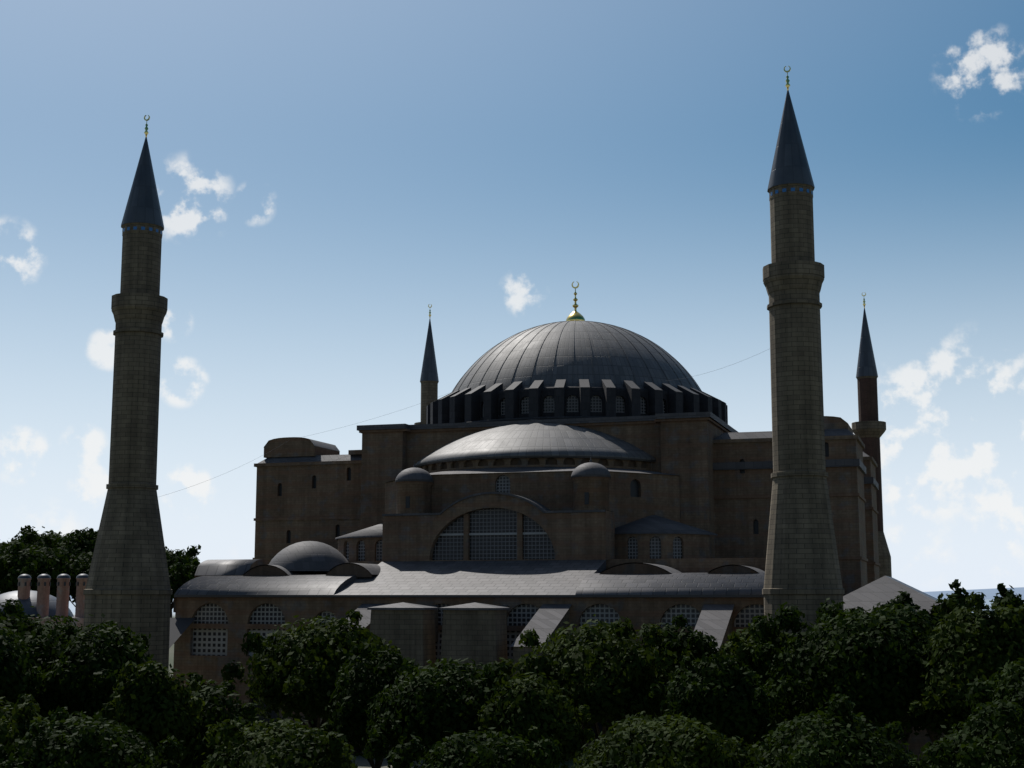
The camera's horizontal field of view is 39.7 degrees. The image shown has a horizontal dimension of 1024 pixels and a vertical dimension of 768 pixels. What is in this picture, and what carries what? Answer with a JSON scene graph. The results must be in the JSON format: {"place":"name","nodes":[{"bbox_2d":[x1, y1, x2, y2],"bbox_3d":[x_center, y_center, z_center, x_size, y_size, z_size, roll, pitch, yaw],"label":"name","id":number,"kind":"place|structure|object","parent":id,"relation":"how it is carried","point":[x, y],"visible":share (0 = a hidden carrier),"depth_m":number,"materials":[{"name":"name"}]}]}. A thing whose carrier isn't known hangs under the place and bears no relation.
{"place":"outdoors","nodes":[
{"label":"outdoors","id":0,"kind":"place"},
{"bbox_2d":[168,617,174,674],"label":"wall","id":1,"kind":"structure","parent":0,"point":[171,654],"depth_m":298.03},
{"bbox_2d":[0,546,7,592],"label":"tree","id":2,"kind":"object","parent":1,"relation":"on","point":[3,548],"visible":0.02,"depth_m":336.66,"materials":[{"name":"green plant"}]},
{"bbox_2d":[0,529,64,551],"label":"tree","id":3,"kind":"object","parent":1,"relation":"on","point":[30,538],"visible":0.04,"depth_m":356.92,"materials":[{"name":"green plant"}]},
{"bbox_2d":[0,525,70,548],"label":"tree","id":4,"kind":"object","parent":1,"relation":"on","point":[28,529],"visible":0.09,"depth_m":372.57,"materials":[{"name":"green plant"}]},
{"bbox_2d":[0,541,86,597],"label":"tree","id":5,"kind":"object","parent":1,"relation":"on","point":[16,562],"depth_m":315.68,"materials":[{"name":"green plant"}]},
{"bbox_2d":[25,527,97,605],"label":"tree","id":6,"kind":"object","parent":1,"relation":"on","point":[78,542],"depth_m":350.58,"materials":[{"name":"green plant"}]},
{"bbox_2d":[64,551,92,602],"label":"tree","id":7,"kind":"object","parent":1,"relation":"on","point":[86,559],"visible":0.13,"depth_m":322.35,"materials":[{"name":"green plant"}]},
{"bbox_2d":[166,544,200,617],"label":"tree","id":8,"kind":"object","parent":1,"relation":"on","point":[172,557],"depth_m":337.56,"materials":[{"name":"green plant"}]},
{"bbox_2d":[168,559,199,602],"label":"tree","id":9,"kind":"object","parent":1,"relation":"on","point":[180,575],"visible":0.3,"depth_m":324.58,"materials":[{"name":"green plant"}]},
{"bbox_2d":[0,0,1023,591],"label":"sky","id":10,"kind":"structure","parent":0,"point":[328,173],"materials":[{"name":"blue"}]},
{"bbox_2d":[69,599,1023,767],"bbox_3d":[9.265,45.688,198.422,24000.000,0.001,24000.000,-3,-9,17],"label":"ground","id":11,"kind":"structure","parent":0,"point":[361,761],"depth_m":137.20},
{"bbox_2d":[0,693,49,765],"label":"tree","id":12,"kind":"object","parent":11,"relation":"on","point":[14,723],"visible":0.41,"depth_m":81.20,"materials":[{"name":"green plant"}]},
{"bbox_2d":[0,623,62,712],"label":"tree","id":13,"kind":"object","parent":11,"relation":"on","point":[19,673],"visible":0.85,"depth_m":101.45,"materials":[{"name":"green plant"}]},
{"bbox_2d":[0,574,87,628],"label":"imaret with chimneys","id":14,"kind":"object","parent":11,"relation":"on","point":[43,601],"visible":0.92,"depth_m":246.75,"materials":[{"name":"grey stone"}]},
{"bbox_2d":[0,598,122,719],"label":"tree","id":15,"kind":"object","parent":11,"relation":"on","point":[41,642],"visible":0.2,"depth_m":110.05,"materials":[{"name":"green plant"}]},
{"bbox_2d":[0,706,185,767],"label":"tree","id":16,"kind":"object","parent":11,"relation":"on","point":[63,739],"visible":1,"depth_m":76.44,"materials":[{"name":"green plant"}]},
{"bbox_2d":[34,613,168,727],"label":"tree","id":17,"kind":"object","parent":11,"relation":"on","point":[90,690],"depth_m":104.90,"materials":[{"name":"green plant"}]},
{"bbox_2d":[83,115,172,668],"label":"minaret","id":18,"kind":"object","parent":11,"relation":"on","point":[128,582],"visible":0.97,"depth_m":149.53,"materials":[{"name":"grey stone"}]},
{"bbox_2d":[98,660,206,767],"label":"tree","id":19,"kind":"object","parent":11,"relation":"on","point":[151,700],"depth_m":93.37,"materials":[{"name":"green plant"}]},
{"bbox_2d":[177,672,258,767],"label":"tree","id":20,"kind":"object","parent":11,"relation":"on","point":[215,710],"depth_m":98.09,"materials":[{"name":"green plant"}]},
{"bbox_2d":[195,716,357,767],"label":"tree","id":21,"kind":"object","parent":11,"relation":"on","point":[288,743],"visible":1,"depth_m":75.20,"materials":[{"name":"green plant"}]},
{"bbox_2d":[221,609,402,731],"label":"tree","id":22,"kind":"object","parent":11,"relation":"on","point":[298,669],"depth_m":114.65,"materials":[{"name":"green plant"}]},
{"bbox_2d":[321,644,404,767],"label":"tree","id":23,"kind":"object","parent":11,"relation":"on","point":[360,690],"depth_m":107.29,"materials":[{"name":"green plant"}]},
{"bbox_2d":[414,304,438,424],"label":"minaret","id":24,"kind":"object","parent":11,"relation":"on","point":[429,380],"visible":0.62,"depth_m":250.55,"materials":[{"name":"grey metal"}]},
{"bbox_2d":[362,657,521,765],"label":"tree","id":25,"kind":"object","parent":11,"relation":"on","point":[430,706],"depth_m":100.61,"materials":[{"name":"green plant"}]},
{"bbox_2d":[169,602,734,756],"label":"buttresses","id":26,"kind":"structure","parent":11,"relation":"on","point":[476,632],"depth_m":141.78,"materials":[{"name":"stone"}]},
{"bbox_2d":[173,541,764,750],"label":"lower building","id":27,"kind":"structure","parent":11,"relation":"on","point":[227,604],"depth_m":156.98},
{"bbox_2d":[385,727,565,767],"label":"tree","id":28,"kind":"object","parent":11,"relation":"on","point":[460,750],"visible":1,"depth_m":74.04,"materials":[{"name":"green plant"}]},
{"bbox_2d":[477,666,594,767],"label":"tree","id":29,"kind":"object","parent":11,"relation":"on","point":[531,710],"depth_m":96.45,"materials":[{"name":"green plant"}]},
{"bbox_2d":[70,587,1023,598],"bbox_3d":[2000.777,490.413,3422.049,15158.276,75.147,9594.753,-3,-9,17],"label":"sea","id":30,"kind":"structure","parent":11,"relation":"on","point":[989,593],"depth_m":8167.45,"materials":[{"name":"blue liquid"}]},
{"bbox_2d":[253,412,879,595],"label":"hagia sophia","id":31,"kind":"structure","parent":11,"relation":"on","point":[307,489],"depth_m":178.08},
{"bbox_2d":[163,353,759,495],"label":"cables","id":32,"kind":"object","parent":31,"relation":"attached to","point":[402,409],"visible":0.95,"depth_m":181.50,"materials":[{"name":"grey plastic"}]},
{"bbox_2d":[382,492,614,561],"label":"arched window wall","id":33,"kind":"structure","parent":31,"relation":"attached to","point":[492,526],"depth_m":165.91,"materials":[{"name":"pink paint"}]},
{"bbox_2d":[335,515,717,560],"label":"hagia sophia exedrae","id":34,"kind":"object","parent":31,"relation":"attached to","point":[653,537],"visible":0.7,"depth_m":165.38,"materials":[{"name":"brown stone"}]},
{"bbox_2d":[385,457,679,527],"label":"hagia sophia semi dome drum","id":35,"kind":"object","parent":31,"relation":"attached to","point":[624,494],"visible":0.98,"depth_m":170.89,"materials":[{"name":"brown stone"}]},
{"bbox_2d":[413,423,655,467],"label":"half dome","id":36,"kind":"structure","parent":31,"relation":"on","point":[536,440],"depth_m":175.44,"materials":[{"name":"grey metal"}]},
{"bbox_2d":[426,379,727,423],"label":"dome drum","id":37,"kind":"object","parent":31,"relation":"on","point":[535,400],"visible":0.41,"depth_m":186.25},
{"bbox_2d":[451,321,701,392],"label":"dome","id":38,"kind":"structure","parent":37,"relation":"on","point":[572,353],"depth_m":192.16,"materials":[{"name":"grey metal"}]},
{"bbox_2d":[566,281,584,320],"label":"finial","id":39,"kind":"object","parent":38,"relation":"on","point":[575,315],"visible":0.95,"depth_m":206.07,"materials":[{"name":"gold metal"}]},
{"bbox_2d":[494,614,695,742],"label":"tree","id":40,"kind":"object","parent":11,"relation":"on","point":[613,671],"depth_m":111.42,"materials":[{"name":"green plant"}]},
{"bbox_2d":[571,711,774,767],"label":"tree","id":41,"kind":"object","parent":11,"relation":"on","point":[635,741],"visible":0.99,"depth_m":75.77,"materials":[{"name":"green plant"}]},
{"bbox_2d":[638,614,720,715],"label":"tree","id":42,"kind":"object","parent":11,"relation":"on","point":[698,645],"visible":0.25,"depth_m":118.82,"materials":[{"name":"green plant"}]},
{"bbox_2d":[649,649,784,750],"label":"tree","id":43,"kind":"object","parent":11,"relation":"on","point":[718,691],"depth_m":98.84,"materials":[{"name":"green plant"}]},
{"bbox_2d":[717,621,798,735],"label":"tree","id":44,"kind":"object","parent":11,"relation":"on","point":[740,645],"depth_m":114.67,"materials":[{"name":"green plant"}]},
{"bbox_2d":[762,66,844,733],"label":"minaret","id":45,"kind":"object","parent":11,"relation":"on","point":[802,570],"visible":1,"depth_m":135.53,"materials":[{"name":"brown stone"}]},
{"bbox_2d":[746,694,917,767],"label":"tree","id":46,"kind":"object","parent":11,"relation":"on","point":[834,737],"visible":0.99,"depth_m":76.62,"materials":[{"name":"green plant"}]},
{"bbox_2d":[748,598,944,737],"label":"tree","id":47,"kind":"object","parent":11,"relation":"on","point":[865,663],"depth_m":103.55,"materials":[{"name":"green plant"}]},
{"bbox_2d":[852,292,891,577],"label":"minaret","id":48,"kind":"object","parent":11,"relation":"on","point":[869,428],"visible":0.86,"depth_m":227.59,"materials":[{"name":"stone"}]},
{"bbox_2d":[887,591,920,752],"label":"tree","id":49,"kind":"object","parent":11,"relation":"on","point":[904,599],"depth_m":127.65,"materials":[{"name":"green plant"}]},
{"bbox_2d":[903,605,948,745],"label":"tree","id":50,"kind":"object","parent":11,"relation":"on","point":[931,615],"depth_m":116.47,"materials":[{"name":"green plant"}]},
{"bbox_2d":[942,579,976,620],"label":"tree","id":51,"kind":"object","parent":11,"relation":"on","point":[958,591],"visible":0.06,"depth_m":124.20,"materials":[{"name":"green plant"}]},
{"bbox_2d":[905,699,1023,767],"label":"tree","id":52,"kind":"object","parent":11,"relation":"on","point":[995,739],"visible":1,"depth_m":71.67,"materials":[{"name":"green plant"}]},
{"bbox_2d":[909,592,1023,744],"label":"tree","id":53,"kind":"object","parent":11,"relation":"on","point":[978,643],"depth_m":98.48,"materials":[{"name":"green plant"}]},
{"bbox_2d":[964,658,1023,714],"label":"tree","id":54,"kind":"object","parent":11,"relation":"on","point":[1009,684],"visible":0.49,"depth_m":86.81,"materials":[{"name":"green plant"}]},
{"bbox_2d":[989,583,1023,617],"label":"tree","id":55,"kind":"object","parent":11,"relation":"on","point":[1008,597],"visible":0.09,"depth_m":120.86,"materials":[{"name":"green plant"}]},
{"bbox_2d":[843,576,960,761],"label":"annex building","id":56,"kind":"structure","parent":0,"point":[883,590],"depth_m":140.61,"materials":[{"name":"grey metal"}]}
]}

